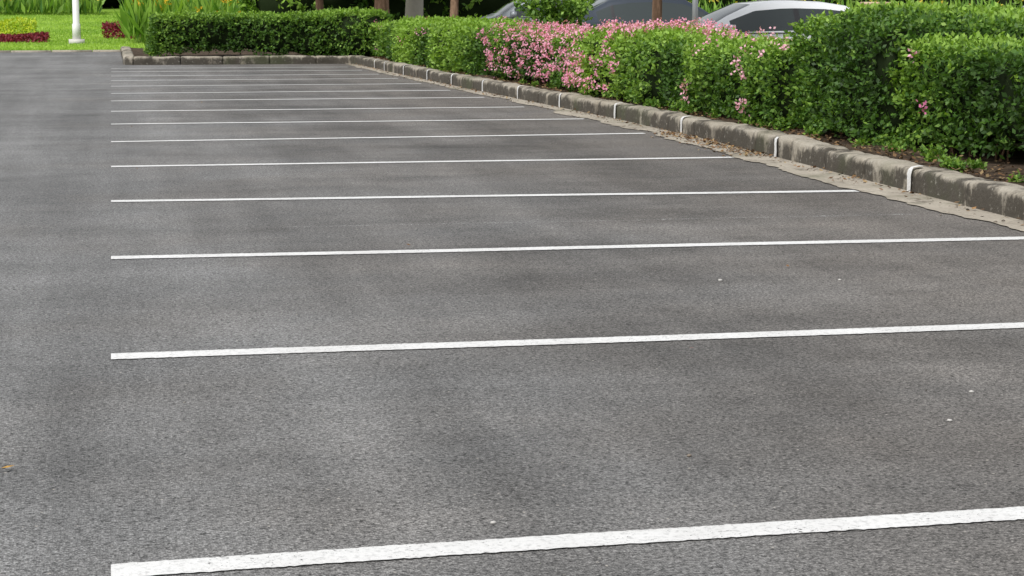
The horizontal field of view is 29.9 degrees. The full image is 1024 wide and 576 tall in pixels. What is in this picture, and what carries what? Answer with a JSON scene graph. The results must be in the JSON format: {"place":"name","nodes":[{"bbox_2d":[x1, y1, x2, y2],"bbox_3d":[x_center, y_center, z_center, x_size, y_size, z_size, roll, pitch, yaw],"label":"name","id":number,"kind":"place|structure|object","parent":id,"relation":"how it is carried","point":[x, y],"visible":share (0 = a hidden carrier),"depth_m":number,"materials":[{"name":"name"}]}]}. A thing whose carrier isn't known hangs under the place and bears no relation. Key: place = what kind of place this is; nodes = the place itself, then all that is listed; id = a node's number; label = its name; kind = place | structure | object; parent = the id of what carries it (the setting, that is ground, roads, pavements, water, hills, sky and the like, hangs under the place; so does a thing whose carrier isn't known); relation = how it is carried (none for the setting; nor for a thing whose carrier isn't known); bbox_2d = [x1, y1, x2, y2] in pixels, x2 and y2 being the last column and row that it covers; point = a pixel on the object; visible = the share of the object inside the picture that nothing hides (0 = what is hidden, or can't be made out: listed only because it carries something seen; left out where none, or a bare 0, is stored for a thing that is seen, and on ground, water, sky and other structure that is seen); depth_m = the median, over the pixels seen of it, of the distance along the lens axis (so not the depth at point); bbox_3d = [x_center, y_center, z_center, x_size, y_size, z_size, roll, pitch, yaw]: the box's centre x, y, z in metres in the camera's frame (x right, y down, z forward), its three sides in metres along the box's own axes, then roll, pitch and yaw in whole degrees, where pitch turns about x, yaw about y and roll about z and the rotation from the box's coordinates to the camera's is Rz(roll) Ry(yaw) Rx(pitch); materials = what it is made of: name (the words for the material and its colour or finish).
{"place":"outdoors","nodes":[
{"label":"outdoors","id":0,"kind":"place"},
{"bbox_2d":[0,8,145,51],"bbox_3d":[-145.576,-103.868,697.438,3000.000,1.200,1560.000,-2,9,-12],"label":"ground","id":1,"kind":"structure","parent":0,"point":[109,10],"depth_m":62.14,"materials":[{"name":"green plant"}]},
{"bbox_2d":[0,16,37,34],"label":"flower bed","id":2,"kind":"object","parent":1,"relation":"on","point":[16,25],"visible":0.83,"depth_m":55.58,"materials":[{"name":"yellow plant"}]},
{"bbox_2d":[0,31,49,42],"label":"flower bed","id":3,"kind":"object","parent":1,"relation":"on","point":[41,36],"visible":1,"depth_m":52.80,"materials":[{"name":"red plant"}]},
{"bbox_2d":[0,0,104,14],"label":"canna plants","id":4,"kind":"object","parent":1,"relation":"on","point":[43,6],"visible":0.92,"depth_m":70.58,"materials":[{"name":"green plant"}]},
{"bbox_2d":[69,0,84,43],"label":"street lamp","id":5,"kind":"object","parent":1,"relation":"on","point":[76,33],"visible":0.96,"depth_m":52.11,"materials":[{"name":"white metal"}]},
{"bbox_2d":[101,21,134,38],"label":"flower bed","id":6,"kind":"object","parent":1,"relation":"on","point":[115,30],"visible":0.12,"depth_m":55.20,"materials":[{"name":"red plant"}]},
{"bbox_2d":[102,0,236,7],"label":"hedge","id":7,"kind":"object","parent":1,"relation":"on","point":[111,3],"visible":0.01,"depth_m":77.29,"materials":[{"name":"green plant"}]},
{"bbox_2d":[112,0,255,41],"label":"canna plants","id":8,"kind":"object","parent":1,"relation":"on","point":[133,19],"visible":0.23,"depth_m":52.35,"materials":[{"name":"green plant"}]},
{"bbox_2d":[236,0,1023,21],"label":"hedge","id":9,"kind":"object","parent":1,"relation":"on","point":[441,8],"visible":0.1,"depth_m":51.47,"materials":[{"name":"green plant"}]},
{"bbox_2d":[0,52,1023,575],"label":"parking lot","id":10,"kind":"structure","parent":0,"point":[106,456],"depth_m":7.33,"materials":[{"name":"grey asphalt"}]},
{"bbox_2d":[0,50,120,52],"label":"kerb","id":11,"kind":"structure","parent":10,"relation":"on","point":[3,51],"depth_m":48.34,"materials":[{"name":"concrete"}]},
{"bbox_2d":[111,67,271,68],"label":"parking line","id":12,"kind":"object","parent":10,"relation":"on","point":[251,67],"visible":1,"depth_m":37.29,"materials":[{"name":"paint"}]},
{"bbox_2d":[139,70,326,71],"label":"parking line","id":13,"kind":"object","parent":10,"relation":"on","point":[175,71],"visible":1,"depth_m":35.20,"materials":[{"name":"paint"}]},
{"bbox_2d":[111,78,397,80],"bbox_3d":[-4.218,-3.443,31.695,4.703,0.001,0.140,-2,9,-10],"label":"parking line","id":14,"kind":"object","parent":10,"relation":"on","point":[264,79],"visible":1,"depth_m":31.66,"materials":[{"name":"paint"}]},
{"bbox_2d":[163,74,345,75],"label":"parking line","id":15,"kind":"object","parent":10,"relation":"on","point":[202,75],"visible":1,"depth_m":33.34,"materials":[{"name":"paint"}]},
{"bbox_2d":[111,90,448,93],"bbox_3d":[-3.264,-2.802,27.421,4.822,0.001,0.139,-2,9,-11],"label":"parking line","id":16,"kind":"object","parent":10,"relation":"on","point":[310,91],"visible":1,"depth_m":27.51,"materials":[{"name":"paint"}]},
{"bbox_2d":[173,83,420,85],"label":"parking line","id":17,"kind":"object","parent":10,"relation":"on","point":[292,84],"visible":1,"depth_m":29.79,"materials":[{"name":"paint"}]},
{"bbox_2d":[111,107,489,111],"bbox_3d":[-2.287,-2.151,23.082,4.962,0.001,0.140,-2,9,-11],"label":"parking line","id":18,"kind":"object","parent":10,"relation":"on","point":[305,109],"visible":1,"depth_m":22.98,"materials":[{"name":"paint"}]},
{"bbox_2d":[128,97,484,100],"bbox_3d":[-2.792,-2.500,25.403,4.922,0.001,0.141,-2,9,-11],"label":"parking line","id":19,"kind":"object","parent":10,"relation":"on","point":[282,99],"visible":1,"depth_m":25.30,"materials":[{"name":"paint"}]},
{"bbox_2d":[128,118,582,123],"bbox_3d":[-1.720,-1.799,20.733,5.115,0.001,0.141,-2,9,-10],"label":"parking line","id":20,"kind":"object","parent":10,"relation":"on","point":[342,121],"visible":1,"depth_m":20.71,"materials":[{"name":"paint"}]},
{"bbox_2d":[111,133,645,141],"bbox_3d":[-1.203,-1.439,18.330,5.143,0.001,0.138,-2,9,-13],"label":"parking line","id":21,"kind":"object","parent":10,"relation":"on","point":[377,137],"visible":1,"depth_m":18.30,"materials":[{"name":"paint"}]},
{"bbox_2d":[405,0,422,17],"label":"tree","id":22,"kind":"object","parent":10,"relation":"on","point":[413,8],"visible":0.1,"depth_m":48.35,"materials":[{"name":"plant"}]},
{"bbox_2d":[111,157,733,166],"bbox_3d":[-0.657,-1.025,15.569,5.085,0.001,0.141,-2,9,-10],"label":"parking line","id":23,"kind":"object","parent":10,"relation":"on","point":[417,161],"visible":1,"depth_m":15.58,"materials":[{"name":"paint"}]},
{"bbox_2d":[111,190,858,201],"bbox_3d":[-0.122,-0.618,12.858,5.039,0.001,0.140,-1,9,-8],"label":"parking line","id":24,"kind":"object","parent":10,"relation":"on","point":[483,195],"visible":1,"depth_m":12.87,"materials":[{"name":"paint"}]},
{"bbox_2d":[2,56,1023,467],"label":"fallen leaves","id":25,"kind":"object","parent":10,"relation":"on","point":[708,140],"visible":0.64,"depth_m":16.73,"materials":[{"name":"brown plant"}]},
{"bbox_2d":[10,69,1023,523],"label":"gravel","id":26,"kind":"structure","parent":10,"relation":"on","point":[726,149],"depth_m":13.94,"materials":[{"name":"grey gravel"}]},
{"bbox_2d":[478,0,587,23],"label":"parked car","id":27,"kind":"object","parent":10,"relation":"on","point":[508,10],"visible":0.02,"depth_m":44.79,"materials":[{"name":"paint"}]},
{"bbox_2d":[111,506,1023,575],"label":"parking line","id":28,"kind":"object","parent":10,"relation":"on","point":[193,565],"visible":1,"depth_m":4.65,"materials":[{"name":"paint"}]},
{"bbox_2d":[111,322,1023,358],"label":"parking line","id":29,"kind":"object","parent":10,"relation":"on","point":[544,341],"visible":1,"depth_m":7.37,"materials":[{"name":"paint"}]},
{"bbox_2d":[111,236,1023,258],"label":"parking line","id":30,"kind":"object","parent":10,"relation":"on","point":[551,248],"visible":1,"depth_m":10.17,"materials":[{"name":"paint"}]},
{"bbox_2d":[120,46,1023,220],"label":"kerb","id":31,"kind":"structure","parent":10,"relation":"on","point":[999,198],"depth_m":17.02,"materials":[{"name":"concrete"}]},
{"bbox_2d":[131,47,1023,185],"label":"soil bed","id":32,"kind":"object","parent":10,"relation":"on","point":[1016,159],"visible":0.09,"depth_m":15.05,"materials":[{"name":"brown soil"}]},
{"bbox_2d":[142,6,394,56],"bbox_3d":[-5.086,-5.311,40.143,5.226,1.174,1.767,-2,9,-12],"label":"hedge","id":33,"kind":"object","parent":32,"relation":"on","point":[335,32],"visible":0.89,"depth_m":39.68,"materials":[{"name":"green plant"}]},
{"bbox_2d":[315,0,323,10],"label":"tree","id":34,"kind":"object","parent":32,"relation":"on","point":[319,4],"visible":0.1,"depth_m":45.91,"materials":[{"name":"brown plant"}]},
{"bbox_2d":[374,0,388,12],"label":"tree","id":35,"kind":"object","parent":32,"relation":"on","point":[383,5],"visible":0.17,"depth_m":44.18,"materials":[{"name":"brown plant"}]},
{"bbox_2d":[369,14,537,77],"bbox_3d":[-1.145,-4.420,34.422,1.748,1.031,11.900,-2,9,-12],"label":"hedge","id":36,"kind":"object","parent":32,"relation":"on","point":[452,44],"visible":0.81,"depth_m":31.70,"materials":[{"name":"green plant"}]},
{"bbox_2d":[450,0,458,17],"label":"tree","id":37,"kind":"object","parent":32,"relation":"on","point":[454,7],"visible":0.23,"depth_m":38.42,"materials":[{"name":"brown plant"}]},
{"bbox_2d":[512,0,594,27],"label":"tree","id":38,"kind":"object","parent":32,"relation":"on","point":[571,11],"visible":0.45,"depth_m":30.30,"materials":[{"name":"green plant"}]},
{"bbox_2d":[481,16,750,105],"bbox_3d":[1.173,-3.035,24.948,1.784,1.032,8.721,-2,9,-12],"label":"flowering hedge","id":39,"kind":"object","parent":32,"relation":"on","point":[616,59],"visible":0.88,"depth_m":22.87,"materials":[{"name":"pink plant"}]},
{"bbox_2d":[652,0,661,24],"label":"tree","id":40,"kind":"object","parent":32,"relation":"on","point":[656,9],"visible":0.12,"depth_m":26.13,"materials":[{"name":"brown plant"}]},
{"bbox_2d":[692,0,697,24],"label":"signpost","id":41,"kind":"object","parent":32,"relation":"on","point":[694,8],"depth_m":24.09,"materials":[{"name":"metal"}]},
{"bbox_2d":[656,34,735,111],"bbox_3d":[2.244,-2.270,20.427,1.272,0.857,1.702,-2,9,-12],"label":"hedge","id":42,"kind":"object","parent":32,"relation":"on","point":[672,78],"visible":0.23,"depth_m":20.49,"materials":[{"name":"green plant"}]},
{"bbox_2d":[412,61,1023,181],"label":"weeds","id":43,"kind":"object","parent":32,"relation":"on","point":[902,143],"visible":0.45,"depth_m":15.18,"materials":[{"name":"green plant"}]},
{"bbox_2d":[677,26,836,127],"bbox_3d":[2.550,-2.048,18.596,1.458,0.962,3.081,-2,9,-12],"label":"flowering hedge","id":44,"kind":"object","parent":32,"relation":"on","point":[740,76],"visible":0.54,"depth_m":18.29,"materials":[{"name":"green plant"}]},
{"bbox_2d":[783,0,1023,146],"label":"hedge","id":45,"kind":"object","parent":32,"relation":"on","point":[849,57],"visible":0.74,"depth_m":15.61,"materials":[{"name":"green plant"}]},
{"bbox_2d":[840,0,1023,39],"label":"hedge","id":46,"kind":"object","parent":32,"relation":"on","point":[1008,11],"visible":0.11,"depth_m":18.54,"materials":[{"name":"green plant"}]},
{"bbox_2d":[888,27,1023,162],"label":"hedge","id":47,"kind":"object","parent":32,"relation":"on","point":[968,94],"visible":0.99,"depth_m":14.28,"materials":[{"name":"green plant"}]},
{"bbox_2d":[561,0,708,26],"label":"parked car","id":48,"kind":"object","parent":10,"relation":"on","point":[627,11],"visible":0.03,"depth_m":35.12,"materials":[{"name":"paint"}]},
{"bbox_2d":[350,64,1023,230],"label":"concrete gutter","id":49,"kind":"object","parent":10,"relation":"on","point":[895,193],"visible":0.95,"depth_m":14.39,"materials":[{"name":"grey concrete"}]},
{"bbox_2d":[689,0,849,39],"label":"parked car","id":50,"kind":"object","parent":10,"relation":"on","point":[754,16],"visible":0.02,"depth_m":28.43,"materials":[{"name":"paint"}]},
{"bbox_2d":[688,0,1023,12],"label":"canna plants","id":51,"kind":"object","parent":10,"relation":"on","point":[707,8],"visible":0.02,"depth_m":49.70,"materials":[{"name":"green plant"}]},
{"bbox_2d":[860,2,893,5],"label":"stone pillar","id":52,"kind":"structure","parent":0,"point":[866,3],"depth_m":23.29,"materials":[{"name":"stone"}]}
]}

